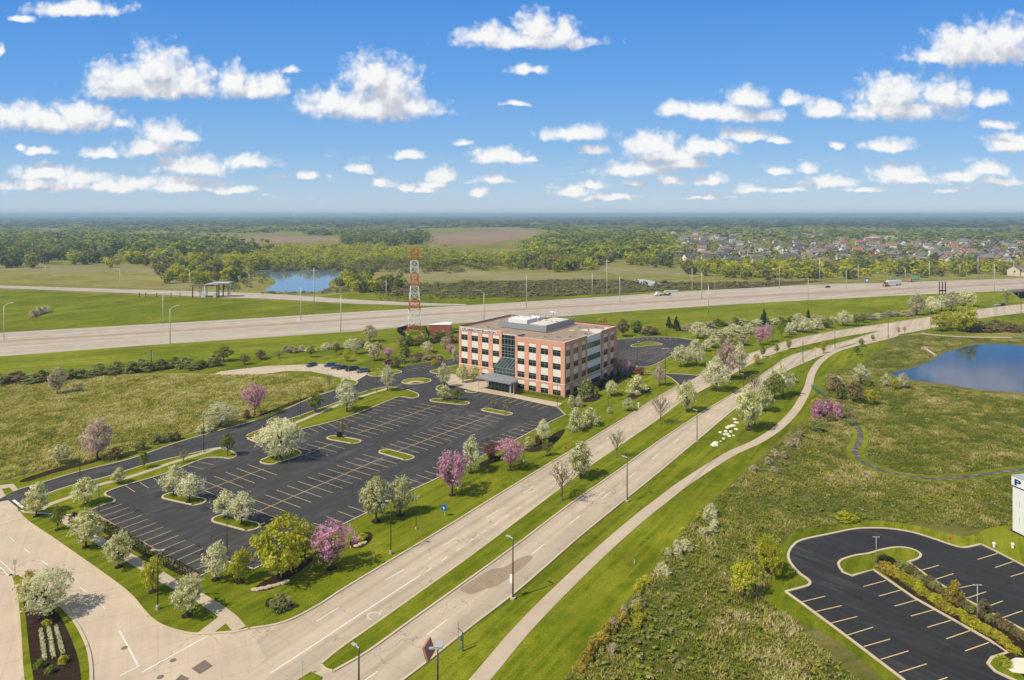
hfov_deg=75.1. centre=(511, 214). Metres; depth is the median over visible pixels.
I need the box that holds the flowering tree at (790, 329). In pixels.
[784,322,793,334]
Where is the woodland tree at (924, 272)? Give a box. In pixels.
[916,266,927,276]
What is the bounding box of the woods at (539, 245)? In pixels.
[0,228,686,268]
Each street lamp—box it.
[351,642,359,679]
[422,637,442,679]
[506,535,515,600]
[622,455,628,501]
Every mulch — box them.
[19,373,650,609]
[23,591,80,679]
[33,340,872,618]
[879,564,1023,676]
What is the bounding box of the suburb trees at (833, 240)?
[673,230,1022,260]
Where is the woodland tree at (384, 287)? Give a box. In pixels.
[380,279,393,291]
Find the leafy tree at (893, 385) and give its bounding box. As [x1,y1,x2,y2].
[889,377,899,388]
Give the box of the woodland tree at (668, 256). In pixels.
[662,252,673,263]
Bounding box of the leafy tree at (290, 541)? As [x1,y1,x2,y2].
[249,510,307,578]
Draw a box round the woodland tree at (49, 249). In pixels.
[45,245,58,259]
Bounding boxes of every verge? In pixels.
[0,290,445,331]
[0,295,1023,373]
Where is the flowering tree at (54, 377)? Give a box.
[45,365,67,393]
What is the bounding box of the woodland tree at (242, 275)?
[237,270,246,278]
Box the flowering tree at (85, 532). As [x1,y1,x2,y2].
[67,508,104,546]
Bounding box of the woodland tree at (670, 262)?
[665,258,674,267]
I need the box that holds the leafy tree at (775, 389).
[762,371,785,398]
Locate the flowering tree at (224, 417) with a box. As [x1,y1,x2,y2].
[199,400,239,426]
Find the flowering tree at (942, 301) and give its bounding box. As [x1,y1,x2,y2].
[937,295,949,310]
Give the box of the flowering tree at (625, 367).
[619,357,630,371]
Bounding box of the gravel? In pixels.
[1002,658,1023,673]
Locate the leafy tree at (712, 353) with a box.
[709,350,716,356]
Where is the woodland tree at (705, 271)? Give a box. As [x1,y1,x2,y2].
[701,265,708,275]
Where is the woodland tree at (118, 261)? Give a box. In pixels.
[115,258,120,264]
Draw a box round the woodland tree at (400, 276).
[395,271,403,280]
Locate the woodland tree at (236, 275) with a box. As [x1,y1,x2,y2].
[227,270,238,281]
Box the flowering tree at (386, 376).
[380,364,393,390]
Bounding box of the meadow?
[0,373,339,481]
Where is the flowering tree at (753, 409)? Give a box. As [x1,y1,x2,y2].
[733,385,764,429]
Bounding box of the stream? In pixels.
[849,419,1023,479]
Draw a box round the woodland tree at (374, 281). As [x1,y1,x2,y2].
[365,278,379,291]
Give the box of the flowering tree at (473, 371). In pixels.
[467,364,480,380]
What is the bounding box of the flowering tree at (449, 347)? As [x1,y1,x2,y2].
[446,344,454,354]
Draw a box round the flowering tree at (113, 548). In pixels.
[98,528,134,566]
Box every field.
[0,265,193,288]
[0,270,169,286]
[235,236,341,243]
[321,289,719,303]
[352,270,608,285]
[377,279,820,302]
[427,230,535,243]
[464,227,525,229]
[597,267,713,276]
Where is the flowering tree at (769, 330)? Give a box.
[763,322,772,342]
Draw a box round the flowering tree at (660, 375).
[653,363,664,384]
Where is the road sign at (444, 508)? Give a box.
[441,504,446,516]
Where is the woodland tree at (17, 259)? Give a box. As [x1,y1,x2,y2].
[12,252,23,266]
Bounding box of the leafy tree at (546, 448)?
[541,439,553,455]
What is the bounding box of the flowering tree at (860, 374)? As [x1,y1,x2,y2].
[850,363,870,383]
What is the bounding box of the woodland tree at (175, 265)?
[167,263,184,272]
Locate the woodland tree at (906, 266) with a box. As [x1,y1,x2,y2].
[899,263,909,271]
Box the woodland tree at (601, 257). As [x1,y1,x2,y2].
[593,253,607,264]
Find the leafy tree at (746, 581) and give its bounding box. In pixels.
[729,558,762,598]
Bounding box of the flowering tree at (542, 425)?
[536,419,550,440]
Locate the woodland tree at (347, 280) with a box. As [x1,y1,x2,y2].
[343,276,353,287]
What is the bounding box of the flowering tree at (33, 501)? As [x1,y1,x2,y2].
[19,481,50,515]
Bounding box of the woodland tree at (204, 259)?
[197,256,208,263]
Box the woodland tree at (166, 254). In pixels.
[159,252,173,261]
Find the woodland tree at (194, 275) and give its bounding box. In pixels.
[188,268,202,283]
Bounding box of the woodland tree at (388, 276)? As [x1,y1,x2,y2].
[382,273,393,282]
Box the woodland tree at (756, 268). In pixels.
[747,266,760,275]
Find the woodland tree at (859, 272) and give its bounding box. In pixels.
[849,268,862,277]
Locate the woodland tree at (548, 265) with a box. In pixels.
[541,255,557,268]
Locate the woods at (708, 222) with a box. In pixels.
[0,218,1023,227]
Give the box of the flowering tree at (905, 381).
[895,372,909,388]
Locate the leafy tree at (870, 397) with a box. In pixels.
[862,389,880,404]
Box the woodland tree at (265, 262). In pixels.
[254,256,271,269]
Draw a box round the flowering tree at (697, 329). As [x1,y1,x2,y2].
[688,321,704,337]
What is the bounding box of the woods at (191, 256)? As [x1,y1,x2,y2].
[119,241,428,265]
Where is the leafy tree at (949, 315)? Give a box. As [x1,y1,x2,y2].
[942,309,954,328]
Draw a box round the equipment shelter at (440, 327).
[429,322,451,333]
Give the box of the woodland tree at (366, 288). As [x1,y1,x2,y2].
[360,279,372,291]
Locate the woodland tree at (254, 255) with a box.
[249,254,264,260]
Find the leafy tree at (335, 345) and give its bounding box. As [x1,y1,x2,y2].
[333,343,339,354]
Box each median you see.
[0,282,1023,341]
[298,672,321,679]
[322,330,878,668]
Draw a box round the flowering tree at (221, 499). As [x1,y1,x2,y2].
[209,488,237,517]
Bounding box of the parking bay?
[205,364,367,380]
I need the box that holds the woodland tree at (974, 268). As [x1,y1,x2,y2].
[972,265,980,273]
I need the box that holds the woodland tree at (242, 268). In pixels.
[233,263,245,274]
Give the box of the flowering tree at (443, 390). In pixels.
[437,385,451,399]
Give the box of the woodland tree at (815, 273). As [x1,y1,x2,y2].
[812,270,823,278]
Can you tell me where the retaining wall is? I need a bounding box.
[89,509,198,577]
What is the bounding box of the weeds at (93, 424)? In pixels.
[0,377,292,475]
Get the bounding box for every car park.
[0,358,563,574]
[617,337,698,384]
[789,529,1023,679]
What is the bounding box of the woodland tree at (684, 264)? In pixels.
[679,259,693,268]
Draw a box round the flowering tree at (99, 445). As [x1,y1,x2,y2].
[77,418,115,458]
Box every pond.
[255,270,344,291]
[635,279,664,286]
[892,344,1023,392]
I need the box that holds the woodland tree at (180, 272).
[172,266,189,280]
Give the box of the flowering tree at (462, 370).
[456,363,468,381]
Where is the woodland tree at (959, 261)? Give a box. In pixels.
[950,257,965,265]
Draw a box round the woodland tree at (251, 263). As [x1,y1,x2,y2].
[247,260,256,268]
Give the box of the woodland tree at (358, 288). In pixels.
[356,280,365,292]
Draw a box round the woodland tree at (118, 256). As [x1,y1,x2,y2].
[113,253,124,260]
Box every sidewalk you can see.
[0,484,18,490]
[41,388,388,509]
[50,515,245,635]
[864,335,897,343]
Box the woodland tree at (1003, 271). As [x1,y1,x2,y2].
[999,265,1010,274]
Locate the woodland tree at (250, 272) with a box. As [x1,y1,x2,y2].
[242,267,252,275]
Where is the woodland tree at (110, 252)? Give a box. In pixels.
[103,249,115,258]
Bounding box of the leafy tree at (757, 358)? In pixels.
[753,353,759,363]
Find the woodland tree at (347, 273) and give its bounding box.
[338,269,352,277]
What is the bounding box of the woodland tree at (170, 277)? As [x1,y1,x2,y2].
[159,269,174,283]
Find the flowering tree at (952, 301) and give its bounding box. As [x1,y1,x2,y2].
[943,291,964,310]
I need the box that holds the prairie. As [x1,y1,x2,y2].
[564,335,1023,679]
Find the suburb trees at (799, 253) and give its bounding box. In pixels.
[671,227,1023,262]
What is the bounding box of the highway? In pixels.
[0,278,1023,355]
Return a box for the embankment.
[0,291,1023,356]
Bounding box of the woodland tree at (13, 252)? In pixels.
[11,249,24,261]
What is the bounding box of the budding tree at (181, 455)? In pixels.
[178,449,188,462]
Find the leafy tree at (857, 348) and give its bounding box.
[853,346,860,354]
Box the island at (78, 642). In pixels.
[12,574,88,679]
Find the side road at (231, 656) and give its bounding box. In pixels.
[0,489,265,679]
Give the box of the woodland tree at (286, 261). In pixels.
[279,257,291,265]
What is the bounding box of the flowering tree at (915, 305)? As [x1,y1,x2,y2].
[907,293,926,314]
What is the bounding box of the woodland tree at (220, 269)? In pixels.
[210,267,222,276]
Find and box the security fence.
[397,325,428,336]
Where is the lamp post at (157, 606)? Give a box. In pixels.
[151,549,164,609]
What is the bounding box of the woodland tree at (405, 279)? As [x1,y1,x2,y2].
[398,277,407,283]
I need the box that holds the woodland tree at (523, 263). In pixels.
[520,255,528,267]
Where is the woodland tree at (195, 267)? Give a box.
[187,262,198,271]
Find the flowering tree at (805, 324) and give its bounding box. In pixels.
[795,317,813,332]
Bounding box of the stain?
[460,555,532,593]
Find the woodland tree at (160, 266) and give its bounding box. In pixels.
[151,261,167,274]
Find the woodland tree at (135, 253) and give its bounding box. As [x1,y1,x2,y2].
[124,249,143,262]
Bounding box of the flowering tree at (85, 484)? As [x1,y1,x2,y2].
[69,476,98,504]
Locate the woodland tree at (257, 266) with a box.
[251,262,260,270]
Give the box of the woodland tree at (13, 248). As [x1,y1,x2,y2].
[3,245,25,254]
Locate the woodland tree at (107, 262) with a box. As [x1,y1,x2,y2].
[104,257,115,267]
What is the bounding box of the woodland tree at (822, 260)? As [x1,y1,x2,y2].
[813,258,824,267]
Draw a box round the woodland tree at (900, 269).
[892,266,903,275]
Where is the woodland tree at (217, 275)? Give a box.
[212,272,220,280]
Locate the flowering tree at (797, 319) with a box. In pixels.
[792,316,802,322]
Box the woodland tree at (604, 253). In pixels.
[596,250,608,260]
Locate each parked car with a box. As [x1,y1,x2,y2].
[306,362,316,366]
[324,362,335,366]
[336,365,347,369]
[344,365,359,370]
[356,367,369,372]
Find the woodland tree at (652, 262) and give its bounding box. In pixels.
[649,258,660,266]
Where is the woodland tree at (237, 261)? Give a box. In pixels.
[233,259,241,266]
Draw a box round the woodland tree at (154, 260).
[152,256,159,263]
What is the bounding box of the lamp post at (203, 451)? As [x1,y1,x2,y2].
[200,415,204,452]
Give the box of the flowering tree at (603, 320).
[597,317,608,323]
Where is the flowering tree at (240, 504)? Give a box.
[224,491,255,523]
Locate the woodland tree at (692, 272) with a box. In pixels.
[688,265,696,274]
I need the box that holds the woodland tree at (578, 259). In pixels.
[569,255,583,268]
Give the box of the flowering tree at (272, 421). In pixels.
[268,416,278,430]
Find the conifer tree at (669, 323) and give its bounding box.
[666,317,672,327]
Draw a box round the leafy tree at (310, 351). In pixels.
[306,344,315,354]
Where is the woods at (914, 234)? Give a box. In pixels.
[0,224,1023,242]
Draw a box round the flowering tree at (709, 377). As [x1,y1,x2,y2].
[700,356,730,391]
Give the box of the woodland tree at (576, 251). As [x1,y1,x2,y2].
[574,248,584,256]
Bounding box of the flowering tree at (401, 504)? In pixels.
[388,474,416,514]
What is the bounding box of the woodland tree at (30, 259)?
[21,252,41,267]
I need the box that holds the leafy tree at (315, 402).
[306,390,324,410]
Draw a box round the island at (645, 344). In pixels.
[632,342,660,346]
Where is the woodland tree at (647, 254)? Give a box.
[641,250,653,263]
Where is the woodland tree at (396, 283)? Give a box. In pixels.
[393,278,402,286]
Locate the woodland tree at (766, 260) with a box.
[757,256,769,265]
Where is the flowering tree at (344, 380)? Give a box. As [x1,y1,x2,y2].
[336,377,352,393]
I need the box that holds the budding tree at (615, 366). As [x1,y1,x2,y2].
[613,353,621,369]
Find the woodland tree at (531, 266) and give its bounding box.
[528,260,536,269]
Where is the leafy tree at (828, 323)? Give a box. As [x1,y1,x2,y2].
[821,317,833,325]
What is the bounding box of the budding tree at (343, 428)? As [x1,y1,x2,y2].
[337,419,348,436]
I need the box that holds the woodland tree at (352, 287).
[349,279,361,290]
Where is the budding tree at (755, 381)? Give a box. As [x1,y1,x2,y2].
[746,372,761,396]
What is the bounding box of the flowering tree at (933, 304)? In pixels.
[924,296,942,313]
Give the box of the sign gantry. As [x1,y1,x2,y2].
[887,273,919,281]
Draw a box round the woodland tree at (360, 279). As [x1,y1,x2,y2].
[354,275,364,281]
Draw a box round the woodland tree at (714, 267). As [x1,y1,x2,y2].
[710,264,719,272]
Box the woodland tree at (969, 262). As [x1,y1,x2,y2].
[966,259,981,267]
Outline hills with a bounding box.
[0,214,1023,216]
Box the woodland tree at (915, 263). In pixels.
[910,261,919,268]
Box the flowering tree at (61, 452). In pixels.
[48,442,71,463]
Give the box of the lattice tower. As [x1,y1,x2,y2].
[406,247,422,334]
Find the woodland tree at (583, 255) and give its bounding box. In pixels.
[579,252,587,260]
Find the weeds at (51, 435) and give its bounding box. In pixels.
[2,377,300,465]
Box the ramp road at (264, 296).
[0,285,465,305]
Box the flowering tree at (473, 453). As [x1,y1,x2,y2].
[461,434,484,472]
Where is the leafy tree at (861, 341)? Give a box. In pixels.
[858,337,864,346]
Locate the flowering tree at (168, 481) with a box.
[154,464,187,493]
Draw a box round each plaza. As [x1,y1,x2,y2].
[441,374,561,405]
[467,379,511,392]
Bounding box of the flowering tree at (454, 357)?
[450,347,458,360]
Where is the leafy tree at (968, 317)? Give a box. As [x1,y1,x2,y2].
[952,303,977,331]
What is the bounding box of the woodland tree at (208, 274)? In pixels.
[199,270,215,283]
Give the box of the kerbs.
[9,304,1023,679]
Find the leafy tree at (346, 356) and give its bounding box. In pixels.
[342,349,350,360]
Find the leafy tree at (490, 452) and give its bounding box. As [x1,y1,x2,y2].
[483,442,501,459]
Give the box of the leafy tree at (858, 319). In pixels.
[852,313,862,325]
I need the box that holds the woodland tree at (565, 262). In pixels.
[562,256,574,269]
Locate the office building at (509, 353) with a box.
[459,311,616,397]
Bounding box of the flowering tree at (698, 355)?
[687,338,705,365]
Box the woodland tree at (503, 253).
[499,249,512,258]
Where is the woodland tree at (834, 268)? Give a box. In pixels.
[831,265,839,273]
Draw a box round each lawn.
[0,302,1023,679]
[762,521,1023,679]
[803,341,886,421]
[844,419,1023,481]
[919,315,1023,333]
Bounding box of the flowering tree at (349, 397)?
[334,382,359,411]
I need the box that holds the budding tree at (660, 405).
[651,394,671,423]
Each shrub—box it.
[0,372,18,383]
[0,375,14,385]
[14,372,29,383]
[20,373,46,383]
[29,309,38,317]
[32,657,48,669]
[33,306,42,314]
[34,369,49,382]
[41,306,49,312]
[41,619,52,626]
[44,665,57,676]
[57,654,68,664]
[62,369,76,379]
[67,512,78,522]
[71,368,87,379]
[77,369,91,377]
[83,368,104,377]
[91,363,109,370]
[94,366,110,374]
[102,365,119,374]
[106,446,124,460]
[109,361,123,371]
[116,363,136,372]
[121,360,140,373]
[131,358,149,371]
[132,439,145,450]
[137,361,157,372]
[149,432,164,444]
[152,360,166,370]
[157,358,168,369]
[163,432,175,441]
[165,356,181,368]
[172,431,181,440]
[173,356,194,369]
[184,362,201,370]
[194,426,202,433]
[196,359,208,368]
[200,421,214,432]
[205,354,222,366]
[243,410,250,418]
[268,592,286,613]
[281,345,289,351]
[283,595,293,609]
[285,346,300,352]
[298,345,307,351]
[320,343,330,349]
[330,341,342,349]
[344,339,355,347]
[354,533,368,542]
[366,344,374,349]
[373,341,382,349]
[383,359,393,367]
[389,356,399,368]
[396,336,409,346]
[397,355,407,363]
[399,345,411,356]
[405,335,414,345]
[408,357,419,362]
[410,352,424,360]
[411,338,420,345]
[420,335,428,343]
[420,355,428,360]
[427,354,435,359]
[430,331,442,342]
[431,358,438,365]
[438,331,446,341]
[445,331,458,343]
[487,455,498,461]
[524,436,534,447]
[534,435,541,444]
[566,406,583,431]
[568,395,574,406]
[573,661,586,674]
[574,395,583,406]
[577,377,594,397]
[577,663,589,676]
[580,648,592,662]
[581,407,600,425]
[585,641,595,655]
[589,634,600,649]
[590,386,598,397]
[596,630,609,644]
[598,379,606,386]
[601,620,616,635]
[606,373,616,382]
[607,617,618,629]
[607,642,617,655]
[615,372,624,379]
[617,611,630,624]
[620,604,628,614]
[623,371,631,377]
[625,374,648,394]
[629,620,641,629]
[630,600,642,611]
[631,612,646,623]
[633,319,641,331]
[633,367,643,375]
[633,582,644,593]
[635,578,646,586]
[635,596,644,606]
[638,326,661,334]
[639,574,652,584]
[655,562,661,574]
[659,547,668,555]
[660,564,671,577]
[664,547,671,557]
[673,540,681,547]
[673,545,682,557]
[678,325,689,330]
[679,527,686,534]
[680,540,693,551]
[693,511,702,520]
[699,527,710,535]
[701,326,710,335]
[702,511,710,522]
[703,321,716,328]
[703,503,717,515]
[705,329,717,336]
[708,511,718,518]
[708,523,717,535]
[709,518,718,527]
[713,318,723,325]
[714,321,727,326]
[716,329,723,337]
[719,334,729,344]
[721,327,733,336]
[727,323,736,334]
[730,317,741,325]
[734,325,744,334]
[736,319,747,324]
[741,325,755,334]
[744,322,756,333]
[748,464,759,471]
[751,319,762,325]
[764,456,771,464]
[768,318,785,324]
[768,466,781,473]
[770,448,779,457]
[778,459,788,466]
[780,450,787,458]
[784,324,800,332]
[784,440,796,448]
[786,316,795,321]
[791,320,798,331]
[792,433,801,440]
[808,419,826,432]
[809,398,821,406]
[810,314,819,320]
[810,320,823,329]
[810,399,826,418]
[813,318,824,328]
[822,399,833,415]
[823,375,847,392]
[826,412,836,421]
[832,401,843,417]
[834,510,860,524]
[835,387,846,398]
[862,379,875,386]
[865,314,878,319]
[874,553,896,564]
[876,560,886,571]
[880,312,890,316]
[881,562,890,571]
[886,565,897,578]
[890,311,902,316]
[891,567,901,578]
[894,560,905,569]
[897,570,905,580]
[898,310,914,316]
[900,573,909,584]
[904,575,915,586]
[906,562,913,572]
[907,578,920,589]
[909,564,916,573]
[910,567,922,575]
[912,580,924,588]
[913,570,919,577]
[914,584,921,592]
[916,574,927,584]
[917,586,930,597]
[923,574,935,583]
[929,594,944,604]
[930,581,936,589]
[930,593,938,603]
[934,600,946,610]
[935,586,945,593]
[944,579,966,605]
[944,606,954,613]
[948,607,959,615]
[955,594,964,605]
[958,610,970,622]
[959,600,969,607]
[961,617,970,625]
[964,605,975,612]
[967,324,981,332]
[967,615,978,626]
[968,619,981,631]
[974,606,983,614]
[976,598,993,612]
[977,322,986,331]
[978,623,987,631]
[980,326,994,332]
[983,625,992,636]
[984,613,995,621]
[985,322,1002,332]
[991,319,1004,327]
[992,629,1003,640]
[994,612,1004,622]
[994,631,1005,642]
[995,635,1014,645]
[995,654,1012,668]
[996,620,1003,629]
[999,322,1013,329]
[1001,639,1011,647]
[1002,323,1023,332]
[1002,620,1010,629]
[1003,622,1017,633]
[1005,644,1014,652]
[1010,646,1022,655]
[1011,626,1020,636]
[1013,631,1023,640]
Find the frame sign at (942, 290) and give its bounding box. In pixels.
[939,281,945,299]
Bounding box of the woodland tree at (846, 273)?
[842,268,855,278]
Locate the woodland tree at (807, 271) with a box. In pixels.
[802,264,817,277]
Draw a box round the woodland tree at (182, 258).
[179,254,186,261]
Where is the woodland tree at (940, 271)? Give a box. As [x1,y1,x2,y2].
[935,267,947,275]
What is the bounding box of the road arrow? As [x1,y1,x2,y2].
[366,610,381,619]
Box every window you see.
[461,334,467,339]
[461,346,467,351]
[461,358,467,363]
[472,335,477,341]
[472,347,477,353]
[472,359,477,365]
[482,337,488,342]
[482,349,488,354]
[482,361,488,366]
[493,338,498,343]
[493,350,498,356]
[518,345,523,351]
[518,358,523,364]
[518,371,523,377]
[518,383,523,388]
[529,346,535,352]
[529,360,535,365]
[529,372,535,379]
[529,385,535,391]
[541,348,547,354]
[541,361,547,367]
[541,374,547,381]
[541,387,547,393]
[553,350,560,356]
[553,363,560,369]
[553,376,560,383]
[553,389,560,395]
[587,339,599,348]
[587,351,599,361]
[587,364,599,373]
[589,376,599,384]
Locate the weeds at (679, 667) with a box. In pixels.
[584,345,1023,679]
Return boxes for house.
[682,253,695,260]
[697,245,705,251]
[699,250,710,254]
[700,254,713,258]
[716,251,727,259]
[718,245,727,250]
[726,255,740,264]
[735,240,743,244]
[738,249,749,256]
[752,255,765,261]
[755,246,765,251]
[772,254,786,260]
[779,246,788,252]
[784,252,796,257]
[790,245,801,251]
[801,251,813,255]
[801,254,815,259]
[810,249,820,255]
[815,256,830,260]
[835,253,848,260]
[838,240,847,245]
[838,246,850,252]
[851,246,862,250]
[856,241,865,246]
[865,247,875,254]
[866,242,876,245]
[875,247,886,254]
[878,243,888,249]
[885,250,898,257]
[888,255,903,258]
[891,242,902,247]
[898,240,906,245]
[907,254,922,260]
[910,244,921,250]
[913,251,927,258]
[922,242,932,248]
[927,248,940,255]
[929,245,941,251]
[936,251,950,258]
[938,240,947,245]
[939,254,952,260]
[947,242,957,247]
[950,250,965,257]
[959,244,970,248]
[968,239,977,244]
[971,252,985,260]
[978,253,994,260]
[981,240,993,245]
[986,247,996,253]
[991,250,1005,254]
[995,255,1011,261]
[996,251,1011,256]
[1002,240,1011,244]
[1005,248,1014,255]
[1007,264,1023,275]
[1008,243,1019,249]
[1014,250,1022,257]
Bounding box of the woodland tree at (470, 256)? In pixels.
[465,253,479,260]
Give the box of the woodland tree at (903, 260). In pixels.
[899,257,911,262]
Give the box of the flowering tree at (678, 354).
[671,345,689,366]
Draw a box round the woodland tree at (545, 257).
[540,254,553,266]
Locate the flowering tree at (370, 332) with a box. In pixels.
[361,324,377,341]
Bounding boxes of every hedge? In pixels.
[99,520,196,573]
[254,408,284,419]
[523,390,563,399]
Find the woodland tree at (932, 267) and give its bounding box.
[921,264,934,275]
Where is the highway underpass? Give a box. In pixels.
[1007,288,1023,296]
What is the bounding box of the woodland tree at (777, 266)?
[770,262,782,276]
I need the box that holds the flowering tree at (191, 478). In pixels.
[174,473,207,500]
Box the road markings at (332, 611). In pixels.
[0,317,980,679]
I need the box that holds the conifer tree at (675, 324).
[672,316,680,330]
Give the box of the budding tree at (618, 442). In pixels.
[608,428,624,457]
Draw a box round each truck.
[654,292,670,295]
[882,280,901,285]
[908,277,920,281]
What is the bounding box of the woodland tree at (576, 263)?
[567,261,578,269]
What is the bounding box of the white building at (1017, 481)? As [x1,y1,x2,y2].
[1010,473,1023,536]
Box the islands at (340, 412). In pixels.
[23,365,511,529]
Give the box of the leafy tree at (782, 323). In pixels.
[776,316,786,337]
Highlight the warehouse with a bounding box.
[865,237,881,241]
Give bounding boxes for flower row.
[38,627,47,659]
[46,626,55,658]
[54,624,65,654]
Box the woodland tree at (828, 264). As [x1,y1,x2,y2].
[822,260,833,272]
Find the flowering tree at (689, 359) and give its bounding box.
[684,347,692,364]
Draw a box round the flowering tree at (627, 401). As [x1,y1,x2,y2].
[622,398,632,410]
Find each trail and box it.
[469,343,860,679]
[922,333,1011,337]
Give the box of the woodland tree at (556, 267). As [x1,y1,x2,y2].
[551,260,562,271]
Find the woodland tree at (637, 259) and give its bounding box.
[634,253,645,264]
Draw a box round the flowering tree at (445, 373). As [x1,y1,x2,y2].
[436,362,451,385]
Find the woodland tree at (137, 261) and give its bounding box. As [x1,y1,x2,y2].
[131,256,142,263]
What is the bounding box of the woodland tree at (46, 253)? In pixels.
[35,248,53,263]
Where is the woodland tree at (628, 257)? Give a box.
[623,252,635,264]
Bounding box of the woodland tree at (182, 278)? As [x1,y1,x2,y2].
[177,272,188,282]
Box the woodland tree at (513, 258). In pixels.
[506,254,516,264]
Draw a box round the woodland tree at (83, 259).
[78,254,91,264]
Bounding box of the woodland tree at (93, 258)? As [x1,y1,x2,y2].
[79,248,103,262]
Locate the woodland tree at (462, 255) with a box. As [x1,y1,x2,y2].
[456,252,464,263]
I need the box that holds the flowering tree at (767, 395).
[758,384,774,410]
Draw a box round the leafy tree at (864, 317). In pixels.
[857,313,869,322]
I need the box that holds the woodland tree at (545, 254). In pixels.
[538,252,550,262]
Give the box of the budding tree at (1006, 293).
[1002,289,1015,303]
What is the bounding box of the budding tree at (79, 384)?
[72,381,85,390]
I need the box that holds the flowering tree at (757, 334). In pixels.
[754,326,769,341]
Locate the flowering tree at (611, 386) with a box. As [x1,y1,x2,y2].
[605,379,618,394]
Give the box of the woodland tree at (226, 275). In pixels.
[219,265,235,281]
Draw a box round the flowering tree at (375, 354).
[365,347,380,360]
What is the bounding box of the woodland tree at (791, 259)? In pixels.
[785,256,797,262]
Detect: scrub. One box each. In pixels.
[219,265,632,299]
[380,278,816,299]
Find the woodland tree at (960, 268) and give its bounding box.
[953,264,967,276]
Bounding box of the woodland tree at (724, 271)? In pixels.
[721,268,729,276]
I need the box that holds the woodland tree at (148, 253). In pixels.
[143,248,154,261]
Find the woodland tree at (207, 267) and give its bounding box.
[203,262,220,272]
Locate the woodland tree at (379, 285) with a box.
[375,279,386,288]
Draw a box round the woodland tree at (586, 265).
[583,257,598,269]
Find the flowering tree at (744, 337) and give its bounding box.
[734,334,750,343]
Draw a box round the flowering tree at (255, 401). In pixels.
[239,383,267,414]
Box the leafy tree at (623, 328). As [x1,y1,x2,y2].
[615,317,629,336]
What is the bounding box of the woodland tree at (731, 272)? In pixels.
[727,268,739,277]
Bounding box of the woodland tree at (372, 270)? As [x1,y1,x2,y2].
[365,268,376,275]
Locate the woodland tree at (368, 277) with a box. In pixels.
[360,273,372,280]
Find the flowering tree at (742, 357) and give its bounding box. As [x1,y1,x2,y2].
[732,341,749,374]
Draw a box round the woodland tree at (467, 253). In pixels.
[465,250,478,256]
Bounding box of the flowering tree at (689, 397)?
[674,380,697,411]
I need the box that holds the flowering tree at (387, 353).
[382,347,393,357]
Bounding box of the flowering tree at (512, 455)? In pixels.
[495,436,524,469]
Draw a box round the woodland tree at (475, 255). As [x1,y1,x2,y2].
[472,254,483,262]
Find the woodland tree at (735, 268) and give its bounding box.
[731,263,744,273]
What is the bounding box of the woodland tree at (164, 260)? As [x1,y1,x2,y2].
[157,256,174,266]
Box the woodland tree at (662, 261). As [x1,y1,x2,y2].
[657,255,667,265]
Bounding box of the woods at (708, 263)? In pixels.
[693,257,1023,277]
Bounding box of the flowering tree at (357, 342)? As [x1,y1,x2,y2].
[350,337,362,353]
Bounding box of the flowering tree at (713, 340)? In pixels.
[706,335,720,347]
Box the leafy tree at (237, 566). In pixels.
[227,546,250,581]
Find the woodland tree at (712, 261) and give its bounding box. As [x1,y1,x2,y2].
[707,258,719,264]
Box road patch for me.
[176,660,211,679]
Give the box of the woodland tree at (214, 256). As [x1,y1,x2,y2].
[212,253,221,259]
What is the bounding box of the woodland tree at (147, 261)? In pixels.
[143,257,150,265]
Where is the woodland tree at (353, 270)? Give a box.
[346,268,357,275]
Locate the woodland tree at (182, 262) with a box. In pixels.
[178,260,189,266]
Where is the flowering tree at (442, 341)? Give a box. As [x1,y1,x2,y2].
[439,336,450,348]
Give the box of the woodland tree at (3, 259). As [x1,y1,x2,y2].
[0,253,12,267]
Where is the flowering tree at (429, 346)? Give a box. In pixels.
[420,341,432,350]
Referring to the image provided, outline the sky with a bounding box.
[0,0,1023,214]
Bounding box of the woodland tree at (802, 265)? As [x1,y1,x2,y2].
[798,262,809,271]
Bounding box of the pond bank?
[887,341,1023,396]
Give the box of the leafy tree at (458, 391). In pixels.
[451,388,463,400]
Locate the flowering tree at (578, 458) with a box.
[566,440,593,478]
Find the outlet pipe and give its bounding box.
[921,347,936,355]
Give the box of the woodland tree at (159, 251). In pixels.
[151,248,163,254]
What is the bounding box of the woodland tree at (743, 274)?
[739,267,749,278]
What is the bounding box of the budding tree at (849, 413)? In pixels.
[839,400,854,425]
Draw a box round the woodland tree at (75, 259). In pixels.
[67,251,79,263]
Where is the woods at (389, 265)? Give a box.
[247,254,601,272]
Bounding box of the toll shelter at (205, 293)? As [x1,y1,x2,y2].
[191,282,232,297]
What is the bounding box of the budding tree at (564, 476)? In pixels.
[549,458,577,500]
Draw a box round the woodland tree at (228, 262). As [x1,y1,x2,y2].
[224,257,233,266]
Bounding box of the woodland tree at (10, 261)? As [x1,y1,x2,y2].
[4,257,14,266]
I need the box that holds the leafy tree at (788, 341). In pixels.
[786,338,791,347]
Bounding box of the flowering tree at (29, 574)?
[14,569,43,598]
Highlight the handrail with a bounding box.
[811,384,824,397]
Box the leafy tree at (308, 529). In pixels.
[295,517,317,558]
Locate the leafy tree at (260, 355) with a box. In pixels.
[255,351,264,359]

